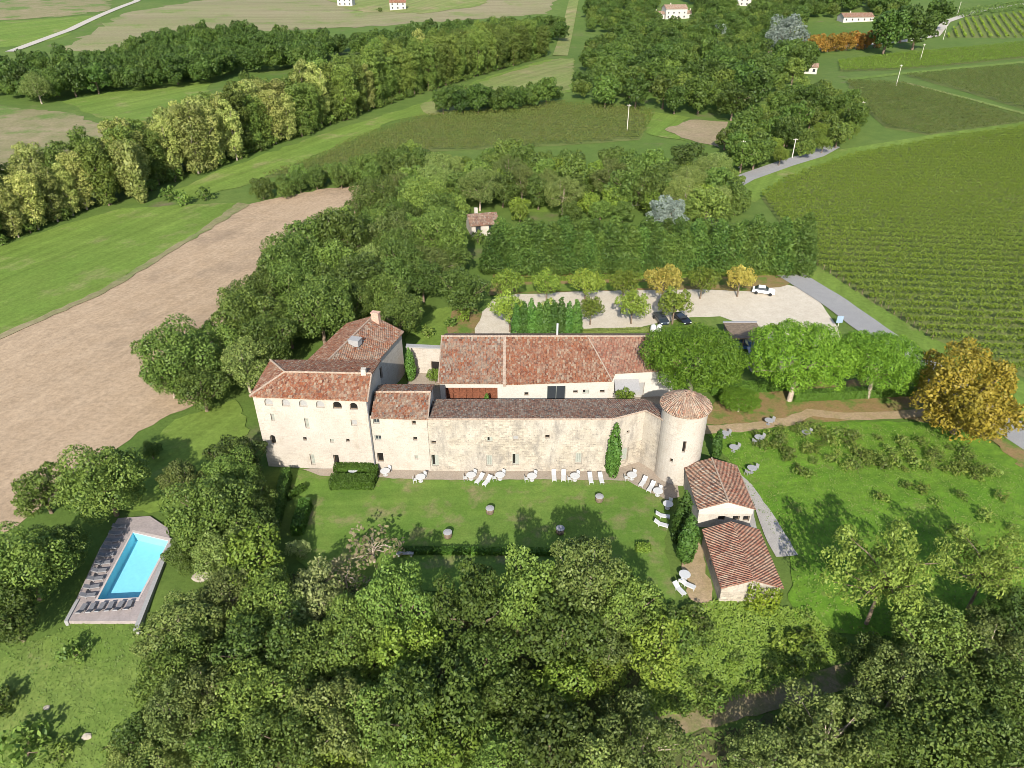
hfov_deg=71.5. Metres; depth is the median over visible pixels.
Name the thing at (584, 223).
conifer tree
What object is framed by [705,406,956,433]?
dirt path
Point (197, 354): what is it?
edge tree
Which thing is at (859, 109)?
broadleaf tree
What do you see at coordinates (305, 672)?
broadleaf tree
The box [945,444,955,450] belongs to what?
rose bush
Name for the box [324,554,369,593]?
shrub
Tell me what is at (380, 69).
poplar tree
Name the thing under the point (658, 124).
bare patch verge
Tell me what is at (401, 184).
broadleaf tree
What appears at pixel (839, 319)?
entrance sign
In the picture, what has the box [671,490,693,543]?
cypress tree
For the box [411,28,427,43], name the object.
poplar tree
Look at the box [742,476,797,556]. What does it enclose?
shed yard
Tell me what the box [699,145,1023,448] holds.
country road
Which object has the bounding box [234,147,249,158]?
shrub
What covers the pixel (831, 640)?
undergrowth
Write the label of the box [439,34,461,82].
poplar tree
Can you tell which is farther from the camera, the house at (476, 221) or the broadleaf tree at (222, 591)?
the house at (476, 221)
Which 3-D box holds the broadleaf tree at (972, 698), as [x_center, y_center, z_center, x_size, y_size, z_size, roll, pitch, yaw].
[36.420,28.541,60.986,8.933,9.205,8.932,-10,33,-15]
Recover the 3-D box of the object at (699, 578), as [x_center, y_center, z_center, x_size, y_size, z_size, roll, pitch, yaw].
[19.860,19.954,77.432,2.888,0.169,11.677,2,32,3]
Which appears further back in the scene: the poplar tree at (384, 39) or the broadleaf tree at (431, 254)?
the poplar tree at (384, 39)
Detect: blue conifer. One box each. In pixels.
[645,195,689,223]
[714,23,726,36]
[765,13,809,49]
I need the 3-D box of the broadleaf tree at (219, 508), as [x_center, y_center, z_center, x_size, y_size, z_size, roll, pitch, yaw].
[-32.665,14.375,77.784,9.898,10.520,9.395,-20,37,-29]
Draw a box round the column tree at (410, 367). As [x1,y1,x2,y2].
[404,347,416,381]
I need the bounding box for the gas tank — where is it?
[650,324,655,330]
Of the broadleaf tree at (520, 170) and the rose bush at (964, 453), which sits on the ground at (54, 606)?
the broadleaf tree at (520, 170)
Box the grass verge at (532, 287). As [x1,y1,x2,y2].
[515,282,653,291]
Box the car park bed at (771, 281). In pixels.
[489,270,788,294]
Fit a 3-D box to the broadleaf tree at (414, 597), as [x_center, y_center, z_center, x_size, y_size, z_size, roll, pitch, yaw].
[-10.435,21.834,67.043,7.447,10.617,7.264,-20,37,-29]
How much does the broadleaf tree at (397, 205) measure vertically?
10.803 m
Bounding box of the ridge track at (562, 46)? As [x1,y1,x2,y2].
[553,0,577,55]
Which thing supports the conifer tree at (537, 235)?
on the car park bed at (771, 281)
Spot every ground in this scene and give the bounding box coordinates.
[0,0,1023,760]
[264,104,646,177]
[761,131,1023,376]
[945,12,1023,37]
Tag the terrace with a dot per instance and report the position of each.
(670, 490)
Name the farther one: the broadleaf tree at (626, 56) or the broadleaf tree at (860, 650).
the broadleaf tree at (626, 56)
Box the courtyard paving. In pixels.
[407,373,660,404]
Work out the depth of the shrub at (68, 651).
67.73 m
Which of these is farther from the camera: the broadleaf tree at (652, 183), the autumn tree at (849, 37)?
the autumn tree at (849, 37)
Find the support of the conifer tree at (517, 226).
on the ground at (54, 606)
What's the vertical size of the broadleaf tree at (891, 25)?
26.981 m
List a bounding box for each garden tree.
[510,203,529,221]
[558,201,582,220]
[577,191,599,213]
[588,200,612,219]
[593,178,613,197]
[601,186,627,210]
[610,201,634,221]
[640,190,666,214]
[678,198,705,219]
[699,183,713,210]
[709,199,737,222]
[729,193,750,214]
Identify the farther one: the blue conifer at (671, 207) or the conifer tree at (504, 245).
the blue conifer at (671, 207)
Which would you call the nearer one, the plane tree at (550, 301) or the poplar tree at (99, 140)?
the plane tree at (550, 301)
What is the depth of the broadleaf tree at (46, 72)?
333.75 m
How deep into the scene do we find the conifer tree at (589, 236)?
142.42 m
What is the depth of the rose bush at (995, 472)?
90.06 m
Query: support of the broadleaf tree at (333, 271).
on the ground at (54, 606)
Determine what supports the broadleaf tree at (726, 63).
on the ground at (54, 606)
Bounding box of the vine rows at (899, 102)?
[848,79,1023,133]
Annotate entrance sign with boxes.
[836,316,843,326]
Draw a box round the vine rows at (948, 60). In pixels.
[838,41,1023,69]
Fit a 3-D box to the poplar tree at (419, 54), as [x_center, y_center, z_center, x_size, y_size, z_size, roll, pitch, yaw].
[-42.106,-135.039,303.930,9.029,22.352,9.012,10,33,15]
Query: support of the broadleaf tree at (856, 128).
on the ground at (54, 606)
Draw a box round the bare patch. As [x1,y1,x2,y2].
[665,120,727,146]
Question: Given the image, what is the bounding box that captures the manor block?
[249,359,380,468]
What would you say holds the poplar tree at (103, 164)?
on the ground at (54, 606)
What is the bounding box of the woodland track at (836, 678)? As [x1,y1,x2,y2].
[653,653,946,738]
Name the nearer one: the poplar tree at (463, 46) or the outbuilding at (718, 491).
the outbuilding at (718, 491)
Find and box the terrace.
[304,462,678,499]
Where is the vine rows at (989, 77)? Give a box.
[907,64,1023,107]
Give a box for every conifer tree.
[477,225,508,275]
[486,216,510,247]
[489,238,513,273]
[500,223,515,249]
[502,235,528,274]
[509,223,539,275]
[512,222,521,234]
[516,217,537,244]
[527,229,551,275]
[532,228,560,274]
[534,220,546,238]
[546,231,571,275]
[547,221,560,246]
[552,223,582,275]
[553,215,572,235]
[568,230,590,272]
[571,220,581,234]
[573,229,599,274]
[577,217,593,235]
[583,218,603,249]
[587,230,612,274]
[597,224,624,274]
[602,221,610,234]
[605,215,626,237]
[606,233,634,273]
[617,223,644,274]
[629,226,655,273]
[635,215,655,243]
[635,229,667,272]
[646,228,674,269]
[649,221,662,230]
[660,218,674,234]
[663,232,684,272]
[669,216,688,252]
[673,229,695,272]
[678,217,709,271]
[681,220,694,231]
[687,235,714,271]
[695,219,712,262]
[703,218,736,276]
[705,218,716,249]
[713,232,737,273]
[717,221,750,274]
[737,219,749,237]
[737,225,762,272]
[742,217,771,275]
[748,214,768,234]
[756,226,783,273]
[763,225,795,277]
[771,228,802,274]
[772,222,781,233]
[778,216,793,230]
[785,226,816,277]
[791,217,804,242]
[796,212,819,261]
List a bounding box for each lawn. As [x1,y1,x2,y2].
[0,612,214,767]
[291,469,675,606]
[528,192,578,211]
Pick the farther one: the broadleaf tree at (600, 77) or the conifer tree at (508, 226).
the broadleaf tree at (600, 77)
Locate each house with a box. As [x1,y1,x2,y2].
[337,0,354,5]
[369,384,433,470]
[389,0,405,9]
[466,207,497,236]
[656,3,694,18]
[737,0,751,5]
[804,63,818,73]
[837,11,874,22]
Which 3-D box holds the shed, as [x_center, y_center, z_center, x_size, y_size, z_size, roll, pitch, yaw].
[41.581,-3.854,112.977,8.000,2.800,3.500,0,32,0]
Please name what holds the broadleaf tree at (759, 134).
on the ground at (54, 606)
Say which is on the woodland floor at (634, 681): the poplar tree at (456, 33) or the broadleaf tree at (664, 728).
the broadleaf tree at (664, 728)
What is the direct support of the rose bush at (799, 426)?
on the rough meadow at (998, 455)
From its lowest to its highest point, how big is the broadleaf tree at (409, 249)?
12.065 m
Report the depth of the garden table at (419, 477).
89.24 m
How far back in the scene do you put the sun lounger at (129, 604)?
72.33 m
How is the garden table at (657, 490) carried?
on the terrace
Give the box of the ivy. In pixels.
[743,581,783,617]
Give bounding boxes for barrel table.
[443,529,451,539]
[486,505,493,514]
[556,525,564,535]
[595,493,603,502]
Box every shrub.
[0,234,8,244]
[0,684,21,718]
[0,717,51,767]
[19,218,36,232]
[39,736,81,767]
[49,206,71,220]
[55,636,92,664]
[98,733,132,761]
[101,192,117,204]
[146,179,158,190]
[158,185,179,201]
[163,168,182,181]
[174,189,192,205]
[195,186,215,199]
[213,154,229,164]
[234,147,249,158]
[252,138,268,149]
[264,135,278,144]
[314,121,322,129]
[322,115,335,124]
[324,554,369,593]
[337,111,347,120]
[351,106,362,114]
[387,96,394,102]
[403,89,412,96]
[420,324,435,338]
[426,368,437,382]
[435,80,442,87]
[442,77,450,84]
[443,317,456,326]
[457,307,471,321]
[470,229,485,244]
[489,64,497,70]
[615,387,634,398]
[647,597,673,617]
[664,603,686,619]
[668,694,692,717]
[671,613,691,628]
[674,640,696,660]
[677,627,696,647]
[679,699,696,717]
[681,602,709,625]
[686,633,705,647]
[687,665,701,681]
[687,673,704,691]
[693,683,714,703]
[694,634,714,651]
[695,616,715,633]
[697,701,714,718]
[699,622,719,640]
[703,686,728,713]
[706,675,725,694]
[718,386,761,413]
[718,656,740,673]
[728,649,747,665]
[742,672,766,693]
[745,679,754,693]
[760,658,775,672]
[761,657,781,674]
[763,674,782,693]
[769,630,802,655]
[779,709,803,732]
[782,652,808,674]
[789,627,819,641]
[792,634,822,659]
[800,607,816,621]
[807,645,828,662]
[872,490,889,502]
[898,480,912,490]
[912,481,930,495]
[929,497,943,509]
[945,523,965,539]
[953,489,969,502]
[968,471,985,481]
[975,507,997,524]
[993,489,1011,503]
[1004,521,1019,531]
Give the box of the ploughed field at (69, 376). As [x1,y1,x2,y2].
[0,184,380,531]
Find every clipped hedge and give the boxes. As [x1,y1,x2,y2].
[269,467,292,539]
[286,483,306,500]
[290,497,312,536]
[394,545,470,555]
[470,546,562,556]
[491,269,796,282]
[581,326,649,332]
[635,542,651,552]
[709,378,787,395]
[793,384,916,402]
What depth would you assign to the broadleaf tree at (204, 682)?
60.44 m
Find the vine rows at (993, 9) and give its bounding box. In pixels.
[953,0,1023,16]
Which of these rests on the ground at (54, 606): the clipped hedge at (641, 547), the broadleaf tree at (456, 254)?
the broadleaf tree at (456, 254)
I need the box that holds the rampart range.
[427,399,662,470]
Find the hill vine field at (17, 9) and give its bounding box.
[0,0,111,19]
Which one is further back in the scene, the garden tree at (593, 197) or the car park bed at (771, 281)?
the garden tree at (593, 197)
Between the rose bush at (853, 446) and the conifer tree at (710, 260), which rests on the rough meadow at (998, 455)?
the rose bush at (853, 446)
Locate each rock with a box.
[81,733,91,739]
[191,571,207,582]
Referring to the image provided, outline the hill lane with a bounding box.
[8,0,139,50]
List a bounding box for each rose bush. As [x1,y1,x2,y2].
[751,429,760,436]
[752,438,770,450]
[763,428,775,437]
[768,439,783,448]
[771,434,787,449]
[774,423,785,431]
[778,428,791,438]
[778,445,790,452]
[780,446,797,460]
[792,465,810,478]
[794,421,809,431]
[794,422,808,434]
[796,428,813,439]
[798,440,812,451]
[801,444,820,455]
[801,467,817,477]
[809,456,819,464]
[810,422,822,433]
[813,423,829,436]
[813,440,826,447]
[815,428,833,438]
[822,435,832,441]
[823,454,832,462]
[827,453,840,463]
[828,436,842,447]
[829,428,843,438]
[831,448,845,456]
[838,427,851,437]
[839,461,854,473]
[840,437,851,445]
[844,454,856,463]
[845,429,859,439]
[846,441,861,453]
[850,459,863,472]
[855,447,871,459]
[856,432,865,439]
[861,454,874,464]
[873,434,883,441]
[873,459,893,469]
[874,450,889,460]
[875,455,891,465]
[883,443,896,453]
[886,453,903,468]
[895,434,908,446]
[896,446,912,459]
[900,436,913,446]
[900,466,909,472]
[904,452,915,461]
[907,455,925,470]
[913,435,929,446]
[919,462,933,472]
[923,446,938,454]
[924,452,938,463]
[929,448,942,460]
[934,444,944,450]
[934,451,946,461]
[938,464,953,473]
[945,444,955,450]
[949,462,966,471]
[949,465,968,476]
[951,460,963,465]
[954,449,969,456]
[954,455,969,462]
[956,442,974,452]
[965,464,980,472]
[966,451,977,460]
[967,461,984,470]
[973,469,987,477]
[976,464,990,472]
[987,466,1003,478]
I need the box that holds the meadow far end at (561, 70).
[420,58,574,114]
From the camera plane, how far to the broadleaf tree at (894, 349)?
99.86 m
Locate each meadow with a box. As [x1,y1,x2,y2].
[0,15,100,47]
[63,80,212,120]
[117,400,249,512]
[166,58,574,199]
[328,0,486,13]
[707,420,1023,637]
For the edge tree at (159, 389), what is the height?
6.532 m
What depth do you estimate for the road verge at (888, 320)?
128.16 m
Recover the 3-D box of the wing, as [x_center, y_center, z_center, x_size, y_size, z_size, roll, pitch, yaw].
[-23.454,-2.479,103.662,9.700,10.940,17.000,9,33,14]
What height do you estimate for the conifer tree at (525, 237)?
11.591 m
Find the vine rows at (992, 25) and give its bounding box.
[947,10,1023,37]
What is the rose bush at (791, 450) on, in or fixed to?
on the rough meadow at (998, 455)
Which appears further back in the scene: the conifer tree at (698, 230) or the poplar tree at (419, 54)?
the poplar tree at (419, 54)
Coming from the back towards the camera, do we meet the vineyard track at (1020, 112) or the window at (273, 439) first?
the vineyard track at (1020, 112)
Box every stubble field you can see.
[0,106,106,169]
[65,0,556,51]
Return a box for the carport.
[723,321,759,349]
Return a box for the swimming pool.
[69,516,171,623]
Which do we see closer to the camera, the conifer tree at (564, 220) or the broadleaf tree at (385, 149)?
the conifer tree at (564, 220)
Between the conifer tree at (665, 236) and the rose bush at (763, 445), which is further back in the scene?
the conifer tree at (665, 236)
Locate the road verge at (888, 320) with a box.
[800,264,1023,419]
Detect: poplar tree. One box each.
[0,162,14,186]
[0,174,19,225]
[0,182,25,237]
[3,170,48,230]
[6,162,47,215]
[7,141,50,169]
[29,161,65,221]
[34,163,58,211]
[36,148,62,193]
[43,140,84,203]
[48,162,79,215]
[52,150,95,209]
[66,124,108,199]
[72,141,121,205]
[95,135,119,186]
[97,116,136,185]
[101,124,148,192]
[108,139,150,197]
[109,129,152,187]
[123,138,148,203]
[126,118,154,178]
[134,128,167,184]
[140,120,171,176]
[142,117,158,129]
[149,113,183,176]
[150,106,183,163]
[154,122,184,166]
[167,101,213,173]
[168,100,187,159]
[172,111,192,167]
[180,94,210,110]
[185,102,224,170]
[189,91,212,104]
[205,114,227,164]
[209,91,233,153]
[215,98,243,160]
[218,80,252,154]
[230,80,264,142]
[237,78,266,134]
[238,70,256,91]
[238,95,261,152]
[247,96,272,146]
[250,75,269,82]
[254,77,275,137]
[255,88,286,143]
[261,78,285,134]
[272,75,291,84]
[273,92,296,140]
[283,81,312,136]
[287,67,300,83]
[288,58,313,116]
[296,84,318,132]
[299,62,318,83]
[301,81,325,128]
[303,62,329,123]
[306,57,328,79]
[319,60,338,109]
[323,80,341,120]
[329,63,359,119]
[330,52,344,69]
[339,57,360,95]
[341,81,356,113]
[343,62,368,112]
[346,52,361,62]
[358,43,383,107]
[359,63,375,110]
[367,37,388,96]
[367,44,389,104]
[375,56,396,102]
[377,35,393,56]
[383,40,399,90]
[384,54,400,98]
[387,43,408,96]
[392,37,404,49]
[397,51,418,95]
[402,39,423,93]
[405,36,426,89]
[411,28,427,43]
[420,38,436,90]
[427,47,440,88]
[428,28,437,37]
[429,34,442,80]
[431,44,447,85]
[435,42,455,84]
[436,28,449,76]
[439,25,451,35]
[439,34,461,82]
[450,28,467,36]
[451,30,462,39]
[451,46,466,81]
[457,41,472,76]
[457,44,466,77]
[458,36,476,73]
[467,25,485,75]
[473,20,485,33]
[480,20,491,33]
[481,31,497,69]
[481,42,489,72]
[486,39,498,70]
[487,15,499,29]
[492,37,506,69]
[493,29,508,68]
[494,25,510,65]
[495,15,511,60]
[501,20,516,32]
[507,33,519,62]
[508,35,519,65]
[512,32,521,59]
[513,25,531,60]
[521,19,532,55]
[521,34,532,61]
[522,19,536,58]
[529,20,538,53]
[536,26,546,55]
[540,24,550,54]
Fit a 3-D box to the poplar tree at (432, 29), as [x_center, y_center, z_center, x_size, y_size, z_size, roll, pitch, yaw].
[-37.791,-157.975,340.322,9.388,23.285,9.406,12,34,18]
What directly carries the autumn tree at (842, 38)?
on the ground at (54, 606)
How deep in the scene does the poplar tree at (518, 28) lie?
394.39 m
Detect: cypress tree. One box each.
[510,303,521,332]
[517,300,529,332]
[525,298,536,332]
[534,302,543,332]
[541,299,552,332]
[547,299,558,332]
[555,297,566,332]
[564,301,573,332]
[569,299,583,332]
[605,422,622,478]
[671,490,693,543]
[676,513,700,564]
[711,429,722,459]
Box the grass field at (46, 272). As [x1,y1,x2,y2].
[0,203,235,333]
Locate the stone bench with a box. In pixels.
[396,551,413,556]
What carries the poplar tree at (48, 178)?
on the ground at (54, 606)
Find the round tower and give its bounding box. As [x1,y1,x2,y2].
[654,389,712,485]
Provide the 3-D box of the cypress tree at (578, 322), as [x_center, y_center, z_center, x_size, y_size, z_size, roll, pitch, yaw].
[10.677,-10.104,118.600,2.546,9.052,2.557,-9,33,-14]
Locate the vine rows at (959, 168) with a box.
[762,124,1023,369]
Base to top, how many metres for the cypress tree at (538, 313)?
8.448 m
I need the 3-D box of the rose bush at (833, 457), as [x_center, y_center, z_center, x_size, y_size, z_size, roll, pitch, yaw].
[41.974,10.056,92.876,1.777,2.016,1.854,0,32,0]
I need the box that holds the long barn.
[437,323,678,398]
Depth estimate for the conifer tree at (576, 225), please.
146.93 m
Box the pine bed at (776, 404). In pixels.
[707,378,979,436]
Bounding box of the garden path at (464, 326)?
[447,305,481,332]
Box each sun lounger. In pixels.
[75,603,87,612]
[79,592,96,597]
[83,583,99,589]
[85,603,96,612]
[87,575,103,581]
[91,567,107,573]
[94,560,110,564]
[94,602,106,611]
[98,552,114,558]
[101,544,117,549]
[104,601,115,610]
[105,537,120,543]
[108,530,123,535]
[111,523,126,528]
[112,601,124,610]
[123,600,133,609]
[475,472,484,483]
[482,474,491,486]
[552,469,556,481]
[561,469,565,481]
[587,472,593,483]
[598,472,603,482]
[638,475,647,487]
[646,480,655,492]
[654,518,668,527]
[655,511,669,518]
[672,580,686,595]
[680,577,695,590]
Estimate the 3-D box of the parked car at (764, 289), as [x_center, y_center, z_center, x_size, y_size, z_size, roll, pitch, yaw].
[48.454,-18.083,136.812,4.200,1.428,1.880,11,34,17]
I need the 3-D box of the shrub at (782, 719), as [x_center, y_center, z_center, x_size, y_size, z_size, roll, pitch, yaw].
[25.190,30.372,64.044,2.459,1.402,2.267,-15,35,-23]
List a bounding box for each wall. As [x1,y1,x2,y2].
[64,599,79,625]
[133,543,170,633]
[406,344,439,373]
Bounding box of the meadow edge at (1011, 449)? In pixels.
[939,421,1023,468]
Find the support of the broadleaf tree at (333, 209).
on the ground at (54, 606)
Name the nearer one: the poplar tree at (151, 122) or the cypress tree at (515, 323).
the cypress tree at (515, 323)
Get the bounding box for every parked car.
[653,311,669,324]
[672,312,691,324]
[733,339,753,348]
[752,285,774,295]
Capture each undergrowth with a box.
[171,569,646,767]
[639,599,854,718]
[660,650,1023,767]
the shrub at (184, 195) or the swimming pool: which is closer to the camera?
the swimming pool
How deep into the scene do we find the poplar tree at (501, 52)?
366.74 m
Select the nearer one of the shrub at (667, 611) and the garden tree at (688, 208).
the shrub at (667, 611)
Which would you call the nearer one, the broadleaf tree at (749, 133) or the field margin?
the field margin
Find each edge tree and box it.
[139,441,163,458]
[144,361,189,398]
[172,339,219,375]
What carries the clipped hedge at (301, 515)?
on the lawn at (536, 512)
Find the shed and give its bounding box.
[747,347,800,371]
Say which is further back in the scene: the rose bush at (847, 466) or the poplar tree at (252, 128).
the poplar tree at (252, 128)
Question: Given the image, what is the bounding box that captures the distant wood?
[0,0,956,197]
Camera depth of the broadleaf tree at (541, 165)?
188.94 m
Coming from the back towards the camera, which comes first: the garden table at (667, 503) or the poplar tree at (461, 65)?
the poplar tree at (461, 65)
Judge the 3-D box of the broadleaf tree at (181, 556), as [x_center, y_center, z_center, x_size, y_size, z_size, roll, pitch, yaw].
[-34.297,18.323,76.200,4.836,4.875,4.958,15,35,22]
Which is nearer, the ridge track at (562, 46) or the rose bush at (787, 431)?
the rose bush at (787, 431)
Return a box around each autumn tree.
[804,34,820,45]
[816,33,828,51]
[822,33,839,51]
[828,32,847,50]
[839,31,857,50]
[849,30,866,49]
[860,30,877,48]
[871,39,881,47]
[908,337,1023,442]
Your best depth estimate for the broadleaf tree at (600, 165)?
198.01 m
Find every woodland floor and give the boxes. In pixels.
[172,561,645,767]
[658,616,1023,767]
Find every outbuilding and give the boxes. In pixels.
[683,457,755,526]
[701,522,783,601]
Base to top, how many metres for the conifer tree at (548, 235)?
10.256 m
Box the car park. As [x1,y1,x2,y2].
[475,285,839,346]
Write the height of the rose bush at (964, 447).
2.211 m
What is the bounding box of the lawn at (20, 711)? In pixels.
[0,612,214,767]
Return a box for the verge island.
[590,316,731,332]
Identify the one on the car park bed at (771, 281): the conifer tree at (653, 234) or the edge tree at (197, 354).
the conifer tree at (653, 234)
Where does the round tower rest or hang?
on the ground at (54, 606)
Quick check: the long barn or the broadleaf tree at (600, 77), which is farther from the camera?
the broadleaf tree at (600, 77)
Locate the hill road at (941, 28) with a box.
[820,3,1023,49]
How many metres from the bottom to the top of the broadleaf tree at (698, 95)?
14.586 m
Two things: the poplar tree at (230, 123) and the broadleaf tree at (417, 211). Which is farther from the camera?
the poplar tree at (230, 123)
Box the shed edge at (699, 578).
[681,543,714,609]
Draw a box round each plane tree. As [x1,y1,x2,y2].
[487,289,525,331]
[492,268,524,299]
[531,267,560,298]
[536,297,568,324]
[566,268,606,300]
[580,296,604,324]
[607,269,641,301]
[614,288,650,323]
[643,263,683,298]
[658,286,693,323]
[688,266,722,298]
[726,264,757,296]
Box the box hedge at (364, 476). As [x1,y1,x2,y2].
[328,462,379,490]
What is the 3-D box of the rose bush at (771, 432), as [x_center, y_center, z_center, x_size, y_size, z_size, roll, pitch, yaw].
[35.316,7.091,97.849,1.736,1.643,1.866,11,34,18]
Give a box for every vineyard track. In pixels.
[743,122,1023,201]
[845,61,1023,79]
[905,83,1023,113]
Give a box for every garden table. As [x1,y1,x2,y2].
[380,468,389,475]
[416,474,424,482]
[466,472,475,480]
[495,472,504,480]
[527,473,536,481]
[570,473,579,481]
[627,472,636,479]
[653,487,662,496]
[663,500,672,509]
[679,570,690,579]
[722,430,729,438]
[729,444,738,452]
[747,465,756,473]
[754,434,763,441]
[765,418,773,424]
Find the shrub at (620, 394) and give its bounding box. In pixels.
[615,387,634,398]
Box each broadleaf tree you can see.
[0,520,80,606]
[0,581,40,645]
[10,461,74,517]
[17,71,54,103]
[23,523,92,579]
[39,68,67,96]
[51,443,150,526]
[52,62,88,96]
[79,61,112,93]
[100,738,165,767]
[109,709,174,767]
[117,720,209,767]
[125,639,205,719]
[129,313,225,394]
[129,588,227,662]
[136,673,201,754]
[149,616,223,690]
[154,458,206,501]
[157,472,259,554]
[160,53,186,83]
[160,527,216,576]
[165,650,246,739]
[173,364,231,412]
[184,703,274,767]
[185,321,240,369]
[188,524,257,583]
[191,564,261,631]
[201,445,264,501]
[201,656,296,745]
[202,434,267,481]
[204,285,283,350]
[206,603,305,681]
[217,334,268,392]
[218,296,265,330]
[219,522,288,592]
[220,266,286,313]
[225,566,306,645]
[230,479,277,523]
[232,310,297,367]
[237,506,281,549]
[239,692,342,767]
[249,177,274,198]
[256,231,326,288]
[258,257,312,309]
[259,236,312,280]
[264,304,308,348]
[266,617,345,715]
[267,588,320,631]
[277,288,323,329]
[282,213,338,248]
[283,671,386,767]
[284,274,355,344]
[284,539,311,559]
[286,163,309,184]
[286,553,344,620]
[290,169,309,192]
[293,729,365,767]
[301,238,361,280]
[303,263,362,306]
[305,164,324,189]
[307,205,369,246]
[310,167,327,184]
[315,590,390,685]
[316,206,368,250]
[322,162,341,182]
[330,163,352,188]
[332,251,389,311]
[336,279,379,324]
[342,164,361,184]
[342,659,448,767]
[343,174,396,216]
[346,160,362,179]
[346,522,404,571]
[348,634,400,684]
[351,210,388,247]
[354,555,442,653]
[355,243,393,271]
[356,270,411,320]
[357,153,375,171]
[359,160,380,181]
[360,208,385,242]
[361,202,383,222]
[365,208,421,246]
[370,647,486,757]
[371,228,422,259]
[372,256,413,292]
[374,611,448,679]
[375,150,395,168]
[375,161,390,179]
[375,237,425,279]
[379,146,394,159]
[379,289,424,335]
[381,170,407,198]
[381,195,413,217]
[384,200,426,224]
[384,212,437,239]
[389,153,427,175]
[390,149,410,161]
[395,165,428,185]
[395,174,427,199]
[396,174,448,216]
[398,258,442,302]
[398,693,483,767]
[401,139,421,154]
[408,205,468,258]
[410,147,431,169]
[411,244,459,286]
[416,165,454,188]
[421,192,455,222]
[425,152,462,177]
[427,556,507,656]
[428,624,527,717]
[432,86,452,113]
[433,186,457,195]
[434,266,493,313]
[435,241,473,272]
[444,154,463,171]
[447,171,477,203]
[447,192,470,220]
[451,90,469,112]
[453,658,548,747]
[456,713,546,767]
[458,166,504,210]
[459,155,477,166]
[461,159,494,190]
[463,159,492,172]
[467,82,490,114]
[476,147,498,160]
[481,151,506,170]
[488,168,521,207]
[488,543,574,636]
[492,154,524,181]
[493,138,527,167]
[498,691,596,767]
[504,142,545,179]
[506,162,542,198]
[508,196,530,212]
[517,585,607,676]
[524,651,597,721]
[526,173,553,209]
[531,158,562,179]
[534,150,557,165]
[536,77,558,104]
[538,167,558,198]
[543,174,584,214]
[546,533,633,628]
[550,157,568,173]
[551,717,629,767]
[554,148,575,160]
[555,153,596,184]
[565,173,593,201]
[567,149,585,176]
[567,591,651,667]
[574,649,628,697]
[579,685,698,767]
[582,40,604,51]
[584,174,601,191]
[587,159,605,176]
[589,156,633,191]
[589,561,666,657]
[590,55,616,75]
[592,72,622,95]
[592,75,620,108]
[597,145,624,169]
[598,43,623,57]
[600,62,628,83]
[602,164,640,203]
[612,148,645,175]
[615,51,636,73]
[616,66,643,97]
[616,151,644,181]
[620,613,680,696]
[622,43,633,51]
[622,73,650,108]
[623,55,650,73]
[625,65,646,81]
[628,173,668,209]
[635,47,660,69]
[638,321,749,392]
[639,163,672,186]
[640,147,669,169]
[641,57,667,91]
[650,74,677,108]
[652,41,673,67]
[653,68,677,89]
[654,161,685,176]
[657,49,684,66]
[661,59,681,72]
[663,176,707,204]
[663,180,682,202]
[665,85,689,113]
[668,165,707,184]
[669,142,707,167]
[674,71,692,88]
[676,50,702,71]
[677,61,703,77]
[681,161,694,174]
[682,75,717,113]
[683,72,717,97]
[685,187,730,218]
[690,156,718,177]
[693,167,736,193]
[697,152,732,170]
[698,55,726,78]
[703,44,730,61]
[706,185,732,208]
[708,60,730,74]
[711,89,726,106]
[712,68,735,86]
[714,79,737,103]
[714,128,734,149]
[715,84,754,120]
[717,166,745,190]
[719,56,741,65]
[724,131,749,153]
[724,719,811,767]
[726,177,751,207]
[727,60,746,84]
[727,112,756,131]
[727,140,742,164]
[729,139,760,172]
[731,59,758,94]
[742,68,775,105]
[743,130,754,138]
[743,318,861,401]
[744,137,770,169]
[747,53,772,68]
[752,130,776,151]
[759,65,779,90]
[762,110,780,125]
[767,112,788,134]
[772,43,799,72]
[773,137,784,148]
[773,146,789,165]
[774,118,800,146]
[774,677,892,767]
[774,728,861,767]
[777,116,800,146]
[781,100,814,126]
[783,57,806,85]
[786,45,817,71]
[791,41,814,55]
[793,127,812,150]
[795,85,823,107]
[804,106,822,128]
[805,86,829,101]
[814,124,829,131]
[814,134,833,152]
[815,128,828,136]
[815,693,934,767]
[818,86,833,96]
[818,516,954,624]
[826,124,851,147]
[835,108,848,113]
[840,329,928,397]
[841,630,894,678]
[844,101,868,126]
[849,124,859,139]
[853,640,947,737]
[869,8,912,53]
[874,701,972,767]
[883,663,1008,757]
[886,596,994,684]
[894,3,923,42]
[897,5,938,49]
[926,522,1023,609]
[926,700,1023,767]
[935,604,1023,705]
[944,650,1023,749]
[971,585,1023,657]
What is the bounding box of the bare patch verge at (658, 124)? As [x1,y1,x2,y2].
[639,110,689,140]
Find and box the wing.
[308,310,404,383]
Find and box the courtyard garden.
[405,305,457,344]
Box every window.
[265,399,272,404]
[271,435,275,442]
[282,399,289,404]
[300,400,307,405]
[310,454,315,463]
[317,401,324,406]
[333,402,341,407]
[334,455,339,463]
[350,403,357,408]
[377,453,383,460]
[431,361,438,371]
[432,455,438,464]
[512,454,518,463]
[547,386,565,398]
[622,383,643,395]
[682,441,685,451]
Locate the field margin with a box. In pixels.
[0,203,249,338]

